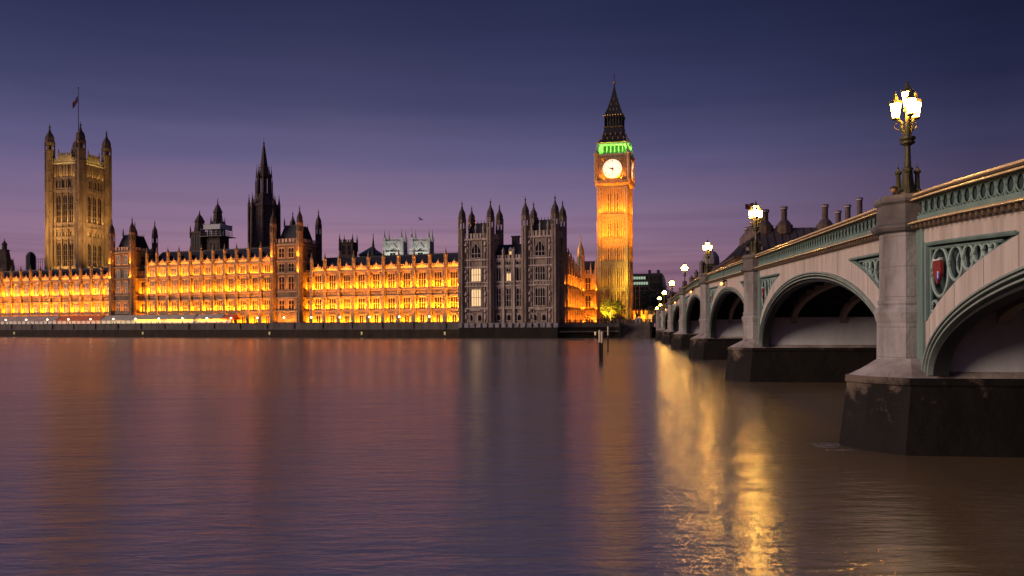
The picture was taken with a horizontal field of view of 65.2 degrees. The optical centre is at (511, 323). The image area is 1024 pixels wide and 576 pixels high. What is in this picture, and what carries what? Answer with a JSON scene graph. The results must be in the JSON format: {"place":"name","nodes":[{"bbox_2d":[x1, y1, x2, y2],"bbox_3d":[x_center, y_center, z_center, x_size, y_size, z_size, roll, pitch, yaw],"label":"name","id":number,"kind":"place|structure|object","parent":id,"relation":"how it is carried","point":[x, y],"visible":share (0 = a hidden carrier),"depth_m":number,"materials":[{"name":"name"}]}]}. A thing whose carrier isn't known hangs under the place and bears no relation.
{"place":"outdoors","nodes":[
{"label":"outdoors","id":0,"kind":"place"},
{"bbox_2d":[0,238,12,271],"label":"lantern tower","id":1,"kind":"structure","parent":0,"point":[6,262],"depth_m":398.43,"materials":[{"name":"stone"}]},
{"bbox_2d":[26,252,35,270],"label":"tower block","id":2,"kind":"structure","parent":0,"point":[31,258],"depth_m":597.62,"materials":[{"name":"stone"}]},
{"bbox_2d":[44,87,111,269],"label":"flag tower","id":3,"kind":"structure","parent":0,"point":[78,198],"depth_m":405.56,"materials":[{"name":"stone"}]},
{"bbox_2d":[56,242,60,265],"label":"window","id":4,"kind":"structure","parent":3,"relation":"in","point":[58,244],"depth_m":405.78,"materials":[{"name":"glass"}]},
{"bbox_2d":[56,195,60,222],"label":"window","id":5,"kind":"structure","parent":3,"relation":"in","point":[58,200],"depth_m":405.88,"materials":[{"name":"glass"}]},
{"bbox_2d":[62,195,66,222],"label":"window","id":6,"kind":"structure","parent":3,"relation":"in","point":[64,196],"depth_m":405.04,"materials":[{"name":"glass"}]},
{"bbox_2d":[63,242,66,265],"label":"window","id":7,"kind":"structure","parent":3,"relation":"in","point":[65,244],"depth_m":404.99,"materials":[{"name":"glass"}]},
{"bbox_2d":[69,242,72,265],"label":"window","id":8,"kind":"structure","parent":3,"relation":"in","point":[71,243],"depth_m":404.20,"materials":[{"name":"glass"}]},
{"bbox_2d":[69,194,72,221],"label":"window","id":9,"kind":"structure","parent":3,"relation":"in","point":[71,196],"depth_m":404.10,"materials":[{"name":"glass"}]},
{"bbox_2d":[88,196,90,222],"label":"window","id":10,"kind":"structure","parent":3,"relation":"in","point":[89,198],"depth_m":408.77,"materials":[{"name":"glass"}]},
{"bbox_2d":[93,243,96,266],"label":"window","id":11,"kind":"structure","parent":3,"relation":"in","point":[94,245],"depth_m":411.97,"materials":[{"name":"glass"}]},
{"bbox_2d":[93,197,96,223],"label":"window","id":12,"kind":"structure","parent":3,"relation":"in","point":[94,198],"depth_m":412.17,"materials":[{"name":"glass"}]},
{"bbox_2d":[98,244,101,266],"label":"window","id":13,"kind":"structure","parent":3,"relation":"in","point":[99,246],"depth_m":415.51,"materials":[{"name":"glass"}]},
{"bbox_2d":[98,198,101,224],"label":"window","id":14,"kind":"structure","parent":3,"relation":"in","point":[99,199],"depth_m":415.61,"materials":[{"name":"glass"}]},
{"bbox_2d":[248,142,280,247],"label":"spire tower","id":15,"kind":"structure","parent":0,"point":[262,205],"depth_m":391.91,"materials":[{"name":"stone"}]},
{"bbox_2d":[339,233,357,256],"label":"church tower","id":16,"kind":"structure","parent":0,"point":[346,248],"depth_m":426.37,"materials":[{"name":"stone"}]},
{"bbox_2d":[358,247,381,256],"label":"pyramid roof house","id":17,"kind":"structure","parent":0,"point":[365,253],"depth_m":435.99,"materials":[{"name":"stone"}]},
{"bbox_2d":[382,228,407,255],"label":"abbey tower","id":18,"kind":"structure","parent":0,"point":[391,246],"depth_m":514.21,"materials":[{"name":"stone"}]},
{"bbox_2d":[409,227,433,254],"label":"abbey tower","id":19,"kind":"structure","parent":0,"point":[419,246],"depth_m":514.20,"materials":[{"name":"stone"}]},
{"bbox_2d":[0,327,1023,575],"bbox_3d":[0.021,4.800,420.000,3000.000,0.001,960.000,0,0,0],"label":"river","id":20,"kind":"structure","parent":0,"point":[324,457],"depth_m":26.14,"materials":[{"name":"liquid"}]},
{"bbox_2d":[0,322,458,337],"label":"terrace wall","id":21,"kind":"structure","parent":20,"relation":"in","point":[371,330],"depth_m":300.23,"materials":[{"name":"stone"}]},
{"bbox_2d":[0,316,61,323],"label":"terrace tent","id":22,"kind":"object","parent":21,"relation":"on","point":[30,320],"visible":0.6,"depth_m":347.61,"materials":[{"name":"grey fabric"}]},
{"bbox_2d":[56,315,108,323],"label":"terrace tent","id":23,"kind":"object","parent":21,"relation":"on","point":[95,319],"visible":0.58,"depth_m":336.13,"materials":[{"name":"brown fabric"}]},
{"bbox_2d":[101,314,197,323],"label":"terrace tent","id":24,"kind":"object","parent":21,"relation":"on","point":[130,319],"visible":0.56,"depth_m":322.55,"materials":[{"name":"white fabric"}]},
{"bbox_2d":[193,314,225,322],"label":"terrace tent","id":25,"kind":"object","parent":21,"relation":"on","point":[212,318],"visible":0.61,"depth_m":311.23,"materials":[{"name":"white fabric"}]},
{"bbox_2d":[221,314,240,322],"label":"terrace tent","id":26,"kind":"object","parent":21,"relation":"on","point":[226,319],"visible":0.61,"depth_m":308.07,"materials":[{"name":"brown fabric"}]},
{"bbox_2d":[598,330,600,361],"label":"mooring pile","id":27,"kind":"object","parent":20,"relation":"in","point":[599,333],"visible":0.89,"depth_m":97.88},
{"bbox_2d":[559,319,654,337],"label":"embankment wall","id":28,"kind":"structure","parent":20,"relation":"in","point":[575,329],"depth_m":255.91,"materials":[{"name":"stone"}]},
{"bbox_2d":[619,322,651,337],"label":"landing steps","id":29,"kind":"structure","parent":20,"relation":"in","point":[635,331],"depth_m":252.05,"materials":[{"name":"stone"}]},
{"bbox_2d":[655,159,1023,457],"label":"arched bridge","id":30,"kind":"structure","parent":20,"relation":"in","point":[901,316],"depth_m":29.95,"materials":[{"name":"grey stone"}]},
{"bbox_2d":[681,263,687,286],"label":"bridge lamp","id":31,"kind":"object","parent":30,"relation":"on","point":[684,267],"visible":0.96,"depth_m":145.25,"materials":[{"name":"glass"}]},
{"bbox_2d":[703,239,711,272],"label":"bridge lamp","id":32,"kind":"object","parent":30,"relation":"on","point":[708,246],"visible":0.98,"depth_m":105.14,"materials":[{"name":"white metal"}]},
{"bbox_2d":[748,201,762,253],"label":"bridge lamp","id":33,"kind":"object","parent":30,"relation":"on","point":[756,248],"visible":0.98,"depth_m":66.51,"materials":[{"name":"white metal"}]},
{"bbox_2d":[889,80,921,194],"bbox_3d":[15.396,-7.185,30.999,1.077,4.567,1.218,0,0,-20],"label":"bridge lamp","id":34,"kind":"object","parent":30,"relation":"on","point":[912,103],"visible":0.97,"depth_m":30.87,"materials":[{"name":"black metal"}]},
{"bbox_2d":[0,0,1023,326],"label":"sky","id":35,"kind":"structure","parent":0,"point":[374,116],"materials":[{"name":"purple"}]},
{"bbox_2d":[633,308,646,321],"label":"gatehouse","id":36,"kind":"object","parent":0,"point":[643,316],"visible":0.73,"depth_m":299.57,"materials":[{"name":"stone"}]},
{"bbox_2d":[652,314,655,322],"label":"road","id":37,"kind":"structure","parent":0,"point":[654,317],"depth_m":265.87,"materials":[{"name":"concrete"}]},
{"bbox_2d":[636,289,667,313],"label":"dark tree","id":38,"kind":"object","parent":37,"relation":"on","point":[654,300],"visible":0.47,"depth_m":350.48,"materials":[{"name":"brown plant"}]},
{"bbox_2d":[648,270,665,305],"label":"mansard block","id":39,"kind":"structure","parent":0,"point":[657,281],"depth_m":409.48,"materials":[{"name":"concrete"}]},
{"bbox_2d":[711,197,862,270],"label":"chimney house","id":40,"kind":"structure","parent":0,"point":[769,236],"depth_m":328.03,"materials":[{"name":"grey stone"}]},
{"label":"ground","id":41,"kind":"structure","parent":0,"visible":0},
{"bbox_2d":[0,262,108,315],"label":"palace range","id":42,"kind":"structure","parent":41,"relation":"on","point":[80,291],"depth_m":350.76,"materials":[{"name":"stone"}]},
{"bbox_2d":[33,283,37,296],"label":"window","id":43,"kind":"structure","parent":42,"relation":"in","point":[35,285],"depth_m":355.06,"materials":[{"name":"glass"}]},
{"bbox_2d":[63,282,67,295],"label":"window","id":44,"kind":"structure","parent":42,"relation":"in","point":[65,284],"depth_m":348.27,"materials":[{"name":"glass"}]},
{"bbox_2d":[73,282,78,295],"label":"window","id":45,"kind":"structure","parent":42,"relation":"in","point":[75,284],"depth_m":346.07,"materials":[{"name":"glass"}]},
{"bbox_2d":[94,281,99,294],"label":"window","id":46,"kind":"structure","parent":42,"relation":"in","point":[96,283],"depth_m":341.62,"materials":[{"name":"glass"}]},
{"bbox_2d":[109,219,157,320],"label":"palace tower","id":47,"kind":"structure","parent":41,"relation":"on","point":[126,261],"depth_m":334.92,"materials":[{"name":"stone"}]},
{"bbox_2d":[122,280,128,293],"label":"window","id":48,"kind":"structure","parent":47,"relation":"in","point":[125,282],"depth_m":333.54,"materials":[{"name":"glass"}]},
{"bbox_2d":[138,271,144,314],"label":"palace link","id":49,"kind":"object","parent":41,"relation":"on","point":[141,290],"visible":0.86,"depth_m":334.11,"materials":[{"name":"stone"}]},
{"bbox_2d":[189,210,208,250],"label":"vent turret","id":50,"kind":"object","parent":41,"relation":"on","point":[196,240],"visible":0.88,"depth_m":379.63,"materials":[{"name":"stone"}]},
{"bbox_2d":[144,242,269,322],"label":"palace range","id":51,"kind":"structure","parent":41,"relation":"on","point":[236,280],"depth_m":319.32,"materials":[{"name":"stone"}]},
{"bbox_2d":[149,279,154,293],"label":"window","id":52,"kind":"structure","parent":51,"relation":"in","point":[151,282],"depth_m":330.10,"materials":[{"name":"glass"}]},
{"bbox_2d":[160,279,165,293],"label":"window","id":53,"kind":"structure","parent":51,"relation":"in","point":[162,281],"depth_m":327.89,"materials":[{"name":"glass"}]},
{"bbox_2d":[171,279,176,292],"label":"window","id":54,"kind":"structure","parent":51,"relation":"in","point":[173,281],"depth_m":325.86,"materials":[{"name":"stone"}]},
{"bbox_2d":[182,278,187,292],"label":"window","id":55,"kind":"structure","parent":51,"relation":"in","point":[184,281],"depth_m":323.68,"materials":[{"name":"glass"}]},
{"bbox_2d":[193,278,198,292],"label":"window","id":56,"kind":"structure","parent":51,"relation":"in","point":[195,280],"depth_m":321.55,"materials":[{"name":"glass"}]},
{"bbox_2d":[205,278,210,292],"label":"window","id":57,"kind":"structure","parent":51,"relation":"in","point":[207,280],"depth_m":319.40,"materials":[{"name":"glass"}]},
{"bbox_2d":[216,277,221,291],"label":"window","id":58,"kind":"structure","parent":51,"relation":"in","point":[219,279],"depth_m":317.26,"materials":[{"name":"glass"}]},
{"bbox_2d":[227,277,233,291],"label":"window","id":59,"kind":"structure","parent":51,"relation":"in","point":[230,279],"depth_m":315.10,"materials":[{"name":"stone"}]},
{"bbox_2d":[240,299,245,310],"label":"window","id":60,"kind":"structure","parent":51,"relation":"in","point":[242,302],"depth_m":312.95,"materials":[{"name":"glass"}]},
{"bbox_2d":[240,277,245,291],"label":"window","id":61,"kind":"structure","parent":51,"relation":"in","point":[242,279],"depth_m":312.95,"materials":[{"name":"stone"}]},
{"bbox_2d":[251,276,257,291],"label":"window","id":62,"kind":"structure","parent":51,"relation":"in","point":[254,278],"depth_m":310.82,"materials":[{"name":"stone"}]},
{"bbox_2d":[264,276,269,290],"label":"window","id":63,"kind":"structure","parent":51,"relation":"in","point":[266,278],"depth_m":308.70,"materials":[{"name":"glass"}]},
{"bbox_2d":[207,198,228,249],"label":"vent turret","id":64,"kind":"object","parent":41,"relation":"on","point":[218,243],"visible":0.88,"depth_m":379.48,"materials":[{"name":"stone"}]},
{"bbox_2d":[200,223,235,237],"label":"scaffolding","id":65,"kind":"object","parent":64,"relation":"attached to","point":[209,227],"visible":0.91,"depth_m":377.89,"materials":[{"name":"silver metal"}]},
{"bbox_2d":[270,205,321,322],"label":"palace tower","id":66,"kind":"structure","parent":41,"relation":"on","point":[293,248],"depth_m":304.41,"materials":[{"name":"stone"}]},
{"bbox_2d":[278,299,284,310],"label":"window","id":67,"kind":"structure","parent":66,"relation":"in","point":[281,301],"depth_m":304.44,"materials":[{"name":"glass"}]},
{"bbox_2d":[278,275,284,290],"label":"window","id":68,"kind":"structure","parent":66,"relation":"in","point":[282,277],"depth_m":304.44,"materials":[{"name":"glass"}]},
{"bbox_2d":[278,247,284,258],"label":"window","id":69,"kind":"structure","parent":66,"relation":"in","point":[281,250],"depth_m":304.44,"materials":[{"name":"glass"}]},
{"bbox_2d":[287,275,294,289],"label":"window","id":70,"kind":"structure","parent":66,"relation":"in","point":[291,286],"depth_m":302.88,"materials":[{"name":"glass"}]},
{"bbox_2d":[288,299,294,310],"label":"window","id":71,"kind":"structure","parent":66,"relation":"in","point":[291,302],"depth_m":302.81,"materials":[{"name":"glass"}]},
{"bbox_2d":[288,246,294,257],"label":"window","id":72,"kind":"structure","parent":66,"relation":"in","point":[290,249],"depth_m":302.88,"materials":[{"name":"glass"}]},
{"bbox_2d":[304,264,317,322],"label":"palace link","id":73,"kind":"object","parent":41,"relation":"on","point":[307,292],"visible":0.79,"depth_m":303.65,"materials":[{"name":"stone"}]},
{"bbox_2d":[309,247,457,322],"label":"palace range","id":74,"kind":"structure","parent":41,"relation":"on","point":[416,287],"depth_m":289.68,"materials":[{"name":"stone"}]},
{"bbox_2d":[314,274,321,289],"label":"window","id":75,"kind":"structure","parent":74,"relation":"in","point":[318,280],"depth_m":300.08,"materials":[{"name":"glass"}]},
{"bbox_2d":[315,299,321,309],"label":"window","id":76,"kind":"structure","parent":74,"relation":"in","point":[318,302],"depth_m":300.08,"materials":[{"name":"glass"}]},
{"bbox_2d":[329,298,335,309],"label":"window","id":77,"kind":"structure","parent":74,"relation":"in","point":[332,302],"depth_m":297.82,"materials":[{"name":"glass"}]},
{"bbox_2d":[329,274,335,289],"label":"window","id":78,"kind":"structure","parent":74,"relation":"in","point":[332,277],"depth_m":297.82,"materials":[{"name":"glass"}]},
{"bbox_2d":[343,297,350,309],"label":"window","id":79,"kind":"structure","parent":74,"relation":"in","point":[346,301],"depth_m":295.58,"materials":[{"name":"glass"}]},
{"bbox_2d":[343,273,350,288],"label":"window","id":80,"kind":"structure","parent":74,"relation":"in","point":[346,276],"depth_m":295.58,"materials":[{"name":"glass"}]},
{"bbox_2d":[357,298,364,309],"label":"window","id":81,"kind":"structure","parent":74,"relation":"in","point":[361,301],"depth_m":293.20,"materials":[{"name":"glass"}]},
{"bbox_2d":[357,273,364,288],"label":"window","id":82,"kind":"structure","parent":74,"relation":"in","point":[361,276],"depth_m":293.20,"materials":[{"name":"glass"}]},
{"bbox_2d":[372,298,379,309],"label":"window","id":83,"kind":"structure","parent":74,"relation":"in","point":[376,301],"depth_m":290.85,"materials":[{"name":"glass"}]},
{"bbox_2d":[372,272,379,288],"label":"window","id":84,"kind":"structure","parent":74,"relation":"in","point":[376,275],"depth_m":290.85,"materials":[{"name":"glass"}]},
{"bbox_2d":[387,272,394,287],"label":"window","id":85,"kind":"structure","parent":74,"relation":"in","point":[391,275],"depth_m":288.52,"materials":[{"name":"glass"}]},
{"bbox_2d":[388,297,394,308],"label":"window","id":86,"kind":"structure","parent":74,"relation":"in","point":[391,300],"depth_m":288.59,"materials":[{"name":"glass"}]},
{"bbox_2d":[402,271,410,287],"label":"window","id":87,"kind":"structure","parent":74,"relation":"in","point":[406,275],"depth_m":286.20,"materials":[{"name":"glass"}]},
{"bbox_2d":[403,296,410,308],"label":"window","id":88,"kind":"structure","parent":74,"relation":"in","point":[406,299],"depth_m":286.13,"materials":[{"name":"glass"}]},
{"bbox_2d":[418,297,425,308],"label":"window","id":89,"kind":"structure","parent":74,"relation":"in","point":[421,300],"depth_m":283.91,"materials":[{"name":"glass"}]},
{"bbox_2d":[418,271,425,287],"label":"window","id":90,"kind":"structure","parent":74,"relation":"in","point":[421,274],"depth_m":283.91,"materials":[{"name":"glass"}]},
{"bbox_2d":[434,297,441,308],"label":"window","id":91,"kind":"structure","parent":74,"relation":"in","point":[437,300],"depth_m":281.63,"materials":[{"name":"glass"}]},
{"bbox_2d":[434,270,441,286],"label":"window","id":92,"kind":"structure","parent":74,"relation":"in","point":[437,274],"depth_m":281.56,"materials":[{"name":"glass"}]},
{"bbox_2d":[449,270,457,286],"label":"window","id":93,"kind":"structure","parent":74,"relation":"in","point":[453,273],"depth_m":279.30,"materials":[{"name":"glass"}]},
{"bbox_2d":[450,295,457,308],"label":"window","id":94,"kind":"structure","parent":74,"relation":"in","point":[453,299],"depth_m":279.30,"materials":[{"name":"glass"}]},
{"bbox_2d":[458,196,566,337],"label":"river pavilion","id":95,"kind":"structure","parent":41,"relation":"on","point":[513,290],"depth_m":261.93,"materials":[{"name":"stone"}]},
{"bbox_2d":[470,243,480,258],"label":"window","id":96,"kind":"structure","parent":95,"relation":"in","point":[475,251],"depth_m":265.28,"materials":[{"name":"grey glass"}]},
{"bbox_2d":[470,288,481,306],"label":"window","id":97,"kind":"structure","parent":95,"relation":"in","point":[475,292],"depth_m":265.28,"materials":[{"name":"grey"}]},
{"bbox_2d":[471,268,481,281],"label":"window","id":98,"kind":"structure","parent":95,"relation":"in","point":[475,272],"depth_m":265.28,"materials":[{"name":"grey"}]},
{"bbox_2d":[495,287,501,306],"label":"window","id":99,"kind":"structure","parent":95,"relation":"in","point":[498,288],"depth_m":263.34,"materials":[{"name":"grey glass"}]},
{"bbox_2d":[495,267,501,281],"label":"window","id":100,"kind":"structure","parent":95,"relation":"in","point":[499,270],"depth_m":263.34,"materials":[{"name":"grey glass"}]},
{"bbox_2d":[505,287,512,306],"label":"window","id":101,"kind":"structure","parent":95,"relation":"in","point":[508,288],"depth_m":261.99,"materials":[{"name":"grey glass"}]},
{"bbox_2d":[516,287,521,306],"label":"window","id":102,"kind":"structure","parent":95,"relation":"in","point":[518,288],"depth_m":260.65,"materials":[{"name":"grey glass"}]},
{"bbox_2d":[534,286,545,305],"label":"window","id":103,"kind":"structure","parent":95,"relation":"in","point":[540,291],"depth_m":256.93,"materials":[{"name":"grey glass"}]},
{"bbox_2d":[534,266,545,280],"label":"window","id":104,"kind":"structure","parent":95,"relation":"in","point":[540,272],"depth_m":256.99,"materials":[{"name":"grey glass"}]},
{"bbox_2d":[534,240,545,255],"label":"window","id":105,"kind":"structure","parent":95,"relation":"in","point":[540,247],"depth_m":256.93,"materials":[{"name":"grey glass"}]},
{"bbox_2d":[561,238,580,321],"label":"palace return","id":106,"kind":"object","parent":41,"relation":"on","point":[573,292],"visible":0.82,"depth_m":277.08,"materials":[{"name":"stone"}]},
{"bbox_2d":[577,235,596,321],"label":"palace lodge","id":107,"kind":"structure","parent":41,"relation":"on","point":[588,289],"depth_m":299.92,"materials":[{"name":"stone"}]},
{"bbox_2d":[584,294,591,307],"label":"window","id":108,"kind":"structure","parent":107,"relation":"in","point":[587,296],"depth_m":300.23,"materials":[{"name":"glass"}]},
{"bbox_2d":[584,276,591,290],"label":"window","id":109,"kind":"structure","parent":107,"relation":"in","point":[587,278],"depth_m":300.23,"materials":[{"name":"glass"}]},
{"bbox_2d":[599,298,626,321],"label":"leafy tree","id":110,"kind":"object","parent":41,"relation":"on","point":[616,305],"visible":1,"depth_m":282.86,"materials":[{"name":"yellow plant"}]},
{"bbox_2d":[593,76,634,321],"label":"clock tower","id":111,"kind":"structure","parent":41,"relation":"on","point":[614,170],"depth_m":294.96,"materials":[{"name":"stone"}]},
{"bbox_2d":[633,274,649,313],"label":"office block","id":112,"kind":"structure","parent":41,"relation":"on","point":[641,281],"depth_m":389.47,"materials":[{"name":"concrete"}]},
{"bbox_2d":[633,291,652,313],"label":"dark tree","id":113,"kind":"object","parent":41,"relation":"on","point":[643,306],"visible":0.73,"depth_m":344.45,"materials":[{"name":"brown plant"}]},
{"bbox_2d":[646,306,655,321],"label":"lit kiosk","id":114,"kind":"object","parent":41,"relation":"on","point":[650,310],"visible":0.72,"depth_m":291.82,"materials":[{"name":"stone"}]},
{"bbox_2d":[689,248,719,282],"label":"domed house","id":115,"kind":"structure","parent":41,"relation":"on","point":[713,259],"depth_m":426.70,"materials":[{"name":"stone"}]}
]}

